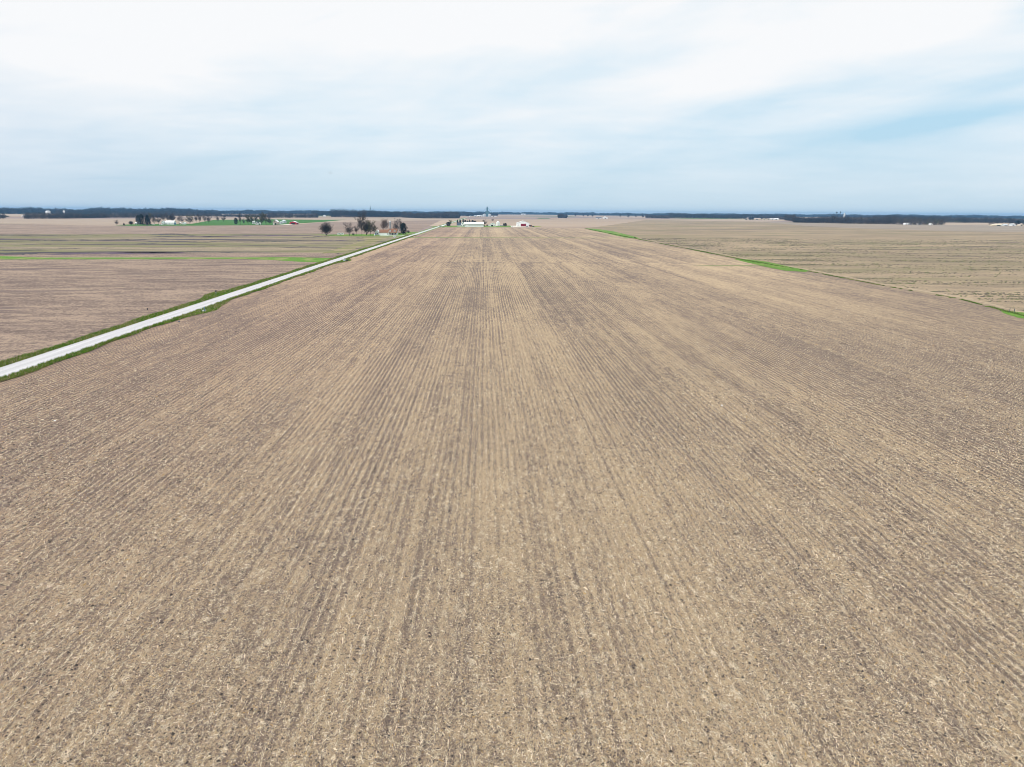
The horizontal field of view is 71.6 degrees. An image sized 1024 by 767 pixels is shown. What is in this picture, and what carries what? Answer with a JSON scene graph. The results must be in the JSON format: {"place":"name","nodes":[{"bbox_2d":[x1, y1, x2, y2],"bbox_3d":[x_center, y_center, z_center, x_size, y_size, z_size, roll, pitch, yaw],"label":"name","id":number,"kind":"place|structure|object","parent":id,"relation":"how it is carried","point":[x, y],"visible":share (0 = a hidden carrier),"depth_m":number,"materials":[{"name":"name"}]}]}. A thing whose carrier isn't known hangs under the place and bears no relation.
{"place":"outdoors","nodes":[
{"label":"outdoors","id":0,"kind":"place"},
{"bbox_2d":[0,259,316,360],"bbox_3d":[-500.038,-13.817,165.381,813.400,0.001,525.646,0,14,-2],"label":"brown field","id":1,"kind":"structure","parent":0,"point":[45,303],"depth_m":261.83,"materials":[{"name":"soil"}]},
{"bbox_2d":[0,256,328,261],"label":"grass waterway","id":2,"kind":"object","parent":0,"point":[301,259],"depth_m":431.03,"materials":[{"name":"plant"}]},
{"bbox_2d":[0,253,342,257],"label":"narrow field","id":3,"kind":"structure","parent":0,"point":[324,255],"depth_m":459.54,"materials":[{"name":"soil"}]},
{"bbox_2d":[169,214,175,220],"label":"bare tree","id":4,"kind":"object","parent":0,"point":[172,217],"visible":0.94,"depth_m":1759.19,"materials":[{"name":"grey plant"}]},
{"bbox_2d":[0,234,400,253],"bbox_3d":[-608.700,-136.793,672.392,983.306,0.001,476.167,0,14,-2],"label":"weedy field","id":5,"kind":"structure","parent":0,"point":[237,243],"depth_m":619.68,"materials":[{"name":"brown soil"}]},
{"bbox_2d":[0,250,31,250],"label":"wet soil","id":6,"kind":"structure","parent":5,"relation":"on","point":[15,250],"depth_m":500.12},
{"bbox_2d":[0,252,37,254],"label":"wet soil","id":7,"kind":"structure","parent":5,"relation":"on","point":[22,253],"depth_m":466.45,"materials":[{"name":"brown soil"}]},
{"bbox_2d":[18,235,68,235],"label":"wet soil","id":8,"kind":"structure","parent":5,"relation":"on","point":[44,235],"depth_m":789.95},
{"bbox_2d":[30,239,83,240],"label":"wet soil","id":9,"kind":"structure","parent":5,"relation":"on","point":[52,240],"depth_m":664.56,"materials":[{"name":"soil"}]},
{"bbox_2d":[51,252,184,254],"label":"wet soil","id":10,"kind":"structure","parent":5,"relation":"on","point":[116,253],"depth_m":474.04,"materials":[{"name":"brown soil"}]},
{"bbox_2d":[115,238,163,239],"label":"wet soil","id":11,"kind":"structure","parent":5,"relation":"on","point":[133,239],"depth_m":698.54,"materials":[{"name":"soil"}]},
{"bbox_2d":[125,251,206,252],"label":"wet soil","id":12,"kind":"structure","parent":5,"relation":"on","point":[171,252],"depth_m":500.87,"materials":[{"name":"brown soil"}]},
{"bbox_2d":[150,233,188,234],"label":"wet soil","id":13,"kind":"structure","parent":5,"relation":"on","point":[169,234],"depth_m":848.23,"materials":[{"name":"grey soil"}]},
{"bbox_2d":[146,241,195,241],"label":"wet soil","id":14,"kind":"structure","parent":5,"relation":"on","point":[170,241],"depth_m":659.41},
{"bbox_2d":[156,235,213,236],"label":"wet soil","id":15,"kind":"structure","parent":5,"relation":"on","point":[184,235],"depth_m":784.31,"materials":[{"name":"grey soil"}]},
{"bbox_2d":[203,235,310,236],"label":"wet soil","id":16,"kind":"structure","parent":5,"relation":"on","point":[261,235],"depth_m":835.01,"materials":[{"name":"grey soil"}]},
{"bbox_2d":[255,240,306,241],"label":"wet soil","id":17,"kind":"structure","parent":5,"relation":"on","point":[280,241],"depth_m":674.39,"materials":[{"name":"grey soil"}]},
{"bbox_2d":[321,237,388,253],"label":"mowed edge","id":18,"kind":"object","parent":5,"relation":"on","point":[369,240],"visible":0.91,"depth_m":624.07,"materials":[{"name":"beige plant"}]},
{"bbox_2d":[0,220,439,234],"bbox_3d":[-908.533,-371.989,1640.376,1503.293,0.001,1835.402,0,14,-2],"label":"pink field","id":19,"kind":"structure","parent":0,"point":[339,227],"depth_m":1100.66,"materials":[{"name":"soil"}]},
{"bbox_2d":[380,218,387,229],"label":"bare tree","id":20,"kind":"object","parent":19,"relation":"on","point":[383,223],"visible":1,"depth_m":1011.26,"materials":[{"name":"grey plant"}]},
{"bbox_2d":[392,218,399,229],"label":"bare tree","id":21,"kind":"object","parent":19,"relation":"on","point":[394,226],"visible":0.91,"depth_m":983.86,"materials":[{"name":"brown plant"}]},
{"bbox_2d":[0,218,451,225],"bbox_3d":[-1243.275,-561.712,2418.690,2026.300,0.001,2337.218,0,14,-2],"label":"pale field","id":22,"kind":"structure","parent":0,"point":[110,222],"depth_m":1936.48,"materials":[{"name":"beige soil"}]},
{"bbox_2d":[121,219,337,225],"bbox_3d":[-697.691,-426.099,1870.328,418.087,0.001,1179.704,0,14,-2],"label":"green crop field","id":23,"kind":"structure","parent":0,"point":[219,222],"depth_m":1634.36,"materials":[{"name":"green plant"}]},
{"bbox_2d":[138,214,144,224],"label":"evergreen tree","id":24,"kind":"object","parent":23,"relation":"on","point":[141,217],"visible":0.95,"depth_m":1353.00,"materials":[{"name":"green plant"}]},
{"bbox_2d":[143,215,151,224],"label":"conifer","id":25,"kind":"object","parent":23,"relation":"on","point":[147,220],"visible":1,"depth_m":1334.75,"materials":[{"name":"green plant"}]},
{"bbox_2d":[165,220,175,224],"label":"farm shed","id":26,"kind":"structure","parent":23,"relation":"on","point":[168,222],"depth_m":1434.88,"materials":[{"name":"white paint"}]},
{"bbox_2d":[185,213,193,221],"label":"budding tree","id":27,"kind":"object","parent":23,"relation":"on","point":[188,219],"visible":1,"depth_m":1473.26,"materials":[{"name":"grey plant"}]},
{"bbox_2d":[258,213,269,221],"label":"budding tree","id":28,"kind":"object","parent":23,"relation":"on","point":[262,218],"visible":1,"depth_m":1455.16,"materials":[{"name":"grey plant"}]},
{"bbox_2d":[0,218,464,375],"bbox_3d":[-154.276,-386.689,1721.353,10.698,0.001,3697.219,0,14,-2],"label":"road","id":29,"kind":"structure","parent":0,"point":[34,361],"depth_m":179.16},
{"bbox_2d":[0,218,465,381],"bbox_3d":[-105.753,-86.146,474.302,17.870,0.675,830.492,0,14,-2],"label":"verge grass","id":30,"kind":"structure","parent":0,"point":[205,297],"depth_m":188.84,"materials":[{"name":"green plant"}]},
{"bbox_2d":[326,232,414,235],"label":"farmyard lawn","id":31,"kind":"structure","parent":0,"point":[367,234],"depth_m":863.52,"materials":[{"name":"green plant"}]},
{"bbox_2d":[320,222,333,233],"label":"bare tree","id":32,"kind":"object","parent":31,"relation":"on","point":[326,228],"visible":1,"depth_m":849.93,"materials":[{"name":"grey plant"}]},
{"bbox_2d":[343,222,353,235],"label":"bare tree","id":33,"kind":"object","parent":31,"relation":"on","point":[348,230],"visible":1,"depth_m":848.10,"materials":[{"name":"grey plant"}]},
{"bbox_2d":[354,210,366,231],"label":"bare tree","id":34,"kind":"object","parent":31,"relation":"on","point":[360,223],"visible":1,"depth_m":852.28,"materials":[{"name":"grey plant"}]},
{"bbox_2d":[362,220,369,234],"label":"bare tree","id":35,"kind":"object","parent":31,"relation":"on","point":[365,229],"visible":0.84,"depth_m":874.10,"materials":[{"name":"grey plant"}]},
{"bbox_2d":[365,218,376,232],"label":"budding tree","id":36,"kind":"object","parent":31,"relation":"on","point":[372,228],"visible":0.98,"depth_m":872.93,"materials":[{"name":"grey plant"}]},
{"bbox_2d":[379,230,389,234],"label":"garage","id":37,"kind":"structure","parent":31,"relation":"on","point":[384,232],"depth_m":867.42,"materials":[{"name":"white paint"}]},
{"bbox_2d":[388,228,397,234],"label":"farmhouse","id":38,"kind":"object","parent":31,"relation":"on","point":[394,231],"visible":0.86,"depth_m":883.78,"materials":[{"name":"white paint"}]},
{"bbox_2d":[399,223,406,233],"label":"evergreen tree","id":39,"kind":"object","parent":31,"relation":"on","point":[403,228],"visible":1,"depth_m":908.43,"materials":[{"name":"green plant"}]},
{"bbox_2d":[432,226,510,226],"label":"farm grass","id":40,"kind":"structure","parent":0,"point":[484,226],"depth_m":1443.36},
{"bbox_2d":[464,222,483,226],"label":"machine shed","id":41,"kind":"structure","parent":40,"relation":"on","point":[473,224],"depth_m":1390.77,"materials":[{"name":"white metal"}]},
{"bbox_2d":[0,212,1021,296],"bbox_3d":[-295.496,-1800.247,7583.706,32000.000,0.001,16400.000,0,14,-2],"label":"ground","id":42,"kind":"structure","parent":0,"point":[574,221],"depth_m":2767.69,"materials":[{"name":"beige soil"}]},
{"bbox_2d":[0,207,94,213],"bbox_3d":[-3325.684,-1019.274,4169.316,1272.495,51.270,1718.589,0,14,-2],"label":"wooded ridge","id":43,"kind":"structure","parent":42,"relation":"on","point":[6,210],"depth_m":4337.46,"materials":[{"name":"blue plant"}]},
{"bbox_2d":[23,211,167,218],"bbox_3d":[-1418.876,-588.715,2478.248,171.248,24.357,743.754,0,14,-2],"label":"distant wood","id":44,"kind":"object","parent":42,"relation":"on","point":[64,215],"visible":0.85,"depth_m":2373.16,"materials":[{"name":"blue plant"}]},
{"bbox_2d":[55,209,220,214],"bbox_3d":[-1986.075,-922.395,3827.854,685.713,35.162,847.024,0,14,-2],"label":"distant wood","id":45,"kind":"object","parent":42,"relation":"on","point":[68,211],"visible":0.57,"depth_m":3673.95,"materials":[{"name":"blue plant"}]},
{"bbox_2d":[89,206,192,212],"bbox_3d":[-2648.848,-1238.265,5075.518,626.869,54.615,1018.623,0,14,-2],"label":"wooded ridge","id":46,"kind":"structure","parent":42,"relation":"on","point":[130,210],"depth_m":4845.36,"materials":[{"name":"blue plant"}]},
{"bbox_2d":[168,212,272,216],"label":"distant wood","id":47,"kind":"object","parent":42,"relation":"on","point":[219,215],"visible":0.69,"depth_m":3282.61,"materials":[{"name":"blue plant"}]},
{"bbox_2d":[192,209,326,213],"bbox_3d":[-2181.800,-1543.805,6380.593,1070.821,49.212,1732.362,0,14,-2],"label":"wooded ridge","id":48,"kind":"structure","parent":42,"relation":"on","point":[251,211],"depth_m":6074.22,"materials":[{"name":"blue plant"}]},
{"bbox_2d":[266,212,317,217],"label":"distant wood","id":49,"kind":"object","parent":42,"relation":"on","point":[299,215],"visible":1,"depth_m":3010.89,"materials":[{"name":"blue plant"}]},
{"bbox_2d":[311,210,337,215],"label":"distant wood","id":50,"kind":"object","parent":42,"relation":"on","point":[322,213],"visible":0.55,"depth_m":4500.73,"materials":[{"name":"blue plant"}]},
{"bbox_2d":[329,207,401,216],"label":"distant wood","id":51,"kind":"object","parent":42,"relation":"on","point":[353,213],"visible":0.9,"depth_m":3520.02,"materials":[{"name":"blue plant"}]},
{"bbox_2d":[334,210,483,213],"bbox_3d":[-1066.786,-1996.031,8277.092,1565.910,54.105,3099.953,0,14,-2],"label":"wooded ridge","id":52,"kind":"structure","parent":42,"relation":"on","point":[427,212],"depth_m":8004.54,"materials":[{"name":"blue plant"}]},
{"bbox_2d":[401,211,458,217],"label":"distant wood","id":53,"kind":"object","parent":42,"relation":"on","point":[404,214],"visible":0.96,"depth_m":3208.05,"materials":[{"name":"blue plant"}]},
{"bbox_2d":[465,212,497,215],"bbox_3d":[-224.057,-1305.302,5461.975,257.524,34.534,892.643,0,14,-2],"label":"distant wood","id":54,"kind":"object","parent":42,"relation":"on","point":[473,214],"visible":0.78,"depth_m":5427.64,"materials":[{"name":"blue plant"}]},
{"bbox_2d":[476,212,594,214],"bbox_3d":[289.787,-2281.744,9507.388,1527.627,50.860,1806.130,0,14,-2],"label":"wooded ridge","id":55,"kind":"structure","parent":42,"relation":"on","point":[533,213],"depth_m":9451.86,"materials":[{"name":"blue plant"}]},
{"bbox_2d":[574,212,672,215],"bbox_3d":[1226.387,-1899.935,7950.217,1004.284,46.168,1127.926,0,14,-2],"label":"wooded ridge","id":56,"kind":"structure","parent":42,"relation":"on","point":[618,214],"depth_m":7857.60,"materials":[{"name":"blue plant"}]},
{"bbox_2d":[645,214,669,218],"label":"distant wood","id":57,"kind":"object","parent":42,"relation":"on","point":[659,216],"visible":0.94,"depth_m":4030.95,"materials":[{"name":"blue plant"}]},
{"bbox_2d":[668,213,746,218],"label":"distant wood","id":58,"kind":"object","parent":42,"relation":"on","point":[706,215],"visible":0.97,"depth_m":4230.44,"materials":[{"name":"blue plant"}]},
{"bbox_2d":[666,212,831,216],"bbox_3d":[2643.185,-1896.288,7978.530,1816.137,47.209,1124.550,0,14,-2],"label":"wooded ridge","id":59,"kind":"structure","parent":42,"relation":"on","point":[811,215],"depth_m":7695.95,"materials":[{"name":"blue plant"}]},
{"bbox_2d":[742,213,783,217],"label":"distant wood","id":60,"kind":"object","parent":42,"relation":"on","point":[759,215],"visible":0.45,"depth_m":4724.88,"materials":[{"name":"blue plant"}]},
{"bbox_2d":[761,215,783,219],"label":"distant wood","id":61,"kind":"object","parent":42,"relation":"on","point":[768,217],"visible":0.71,"depth_m":3921.27,"materials":[{"name":"blue plant"}]},
{"bbox_2d":[784,214,898,223],"bbox_3d":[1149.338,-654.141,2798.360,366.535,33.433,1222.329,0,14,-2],"label":"distant wood","id":62,"kind":"object","parent":42,"relation":"on","point":[850,220],"visible":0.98,"depth_m":2301.50,"materials":[{"name":"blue plant"}]},
{"bbox_2d":[883,214,945,224],"bbox_3d":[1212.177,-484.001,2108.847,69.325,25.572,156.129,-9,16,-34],"label":"distant wood","id":63,"kind":"object","parent":42,"relation":"on","point":[920,221],"visible":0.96,"depth_m":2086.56,"materials":[{"name":"blue plant"}]},
{"bbox_2d":[831,214,1023,218],"bbox_3d":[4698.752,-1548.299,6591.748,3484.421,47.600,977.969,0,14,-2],"label":"wooded ridge","id":64,"kind":"structure","parent":42,"relation":"on","point":[978,216],"depth_m":6487.69,"materials":[{"name":"blue plant"}]},
{"bbox_2d":[942,216,1023,222],"bbox_3d":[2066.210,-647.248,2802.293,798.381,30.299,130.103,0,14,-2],"label":"distant wood","id":65,"kind":"object","parent":42,"relation":"on","point":[950,219],"visible":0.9,"depth_m":2750.69,"materials":[{"name":"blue plant"}]},
{"bbox_2d":[0,227,1023,766],"bbox_3d":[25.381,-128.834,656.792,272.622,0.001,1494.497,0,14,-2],"label":"stubble field","id":66,"kind":"structure","parent":0,"point":[562,265],"depth_m":72.61,"materials":[{"name":"brown soil"}]},
{"bbox_2d":[410,237,515,237],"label":"grass strip","id":67,"kind":"object","parent":66,"relation":"on","point":[463,237],"depth_m":814.43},
{"bbox_2d":[0,283,1023,766],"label":"corn residue","id":68,"kind":"object","parent":66,"relation":"on","point":[528,711],"visible":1,"depth_m":54.49,"materials":[{"name":"plant"}]},
{"bbox_2d":[0,0,1023,216],"label":"sky","id":69,"kind":"structure","parent":0,"point":[863,107],"materials":[{"name":"white"}]},
{"bbox_2d":[587,228,639,238],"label":"grass waterway","id":70,"kind":"object","parent":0,"point":[612,232],"depth_m":1012.78,"materials":[{"name":"green plant"}]},
{"bbox_2d":[700,265,754,265],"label":"grass strip","id":71,"kind":"object","parent":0,"point":[727,265],"depth_m":400.75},
{"bbox_2d":[735,259,808,271],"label":"grass bank","id":72,"kind":"structure","parent":0,"point":[784,268],"depth_m":395.87,"materials":[{"name":"green plant"}]},
{"bbox_2d":[585,220,1023,315],"bbox_3d":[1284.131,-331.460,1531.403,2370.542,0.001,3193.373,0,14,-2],"label":"field","id":73,"kind":"structure","parent":0,"point":[701,231],"depth_m":592.37,"materials":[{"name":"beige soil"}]},
{"bbox_2d":[640,238,1021,311],"bbox_3d":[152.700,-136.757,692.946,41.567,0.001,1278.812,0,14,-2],"label":"field track","id":74,"kind":"structure","parent":0,"point":[995,305],"depth_m":278.57,"materials":[{"name":"beige soil"}]},
{"bbox_2d":[769,222,1023,231],"bbox_3d":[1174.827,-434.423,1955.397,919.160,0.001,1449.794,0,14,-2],"label":"field","id":75,"kind":"structure","parent":0,"point":[987,228],"depth_m":1714.92,"materials":[{"name":"beige soil"}]},
{"bbox_2d":[1001,310,1023,317],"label":"grass bank","id":76,"kind":"structure","parent":0,"point":[1015,315],"depth_m":209.84,"materials":[{"name":"green plant"}]},
{"label":"gravel yard","id":77,"kind":"structure","parent":0,"visible":0},
{"bbox_2d":[516,221,528,225],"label":"machine shed","id":78,"kind":"structure","parent":77,"relation":"on","point":[522,223],"depth_m":1471.76,"materials":[{"name":"white paint"}]}
]}

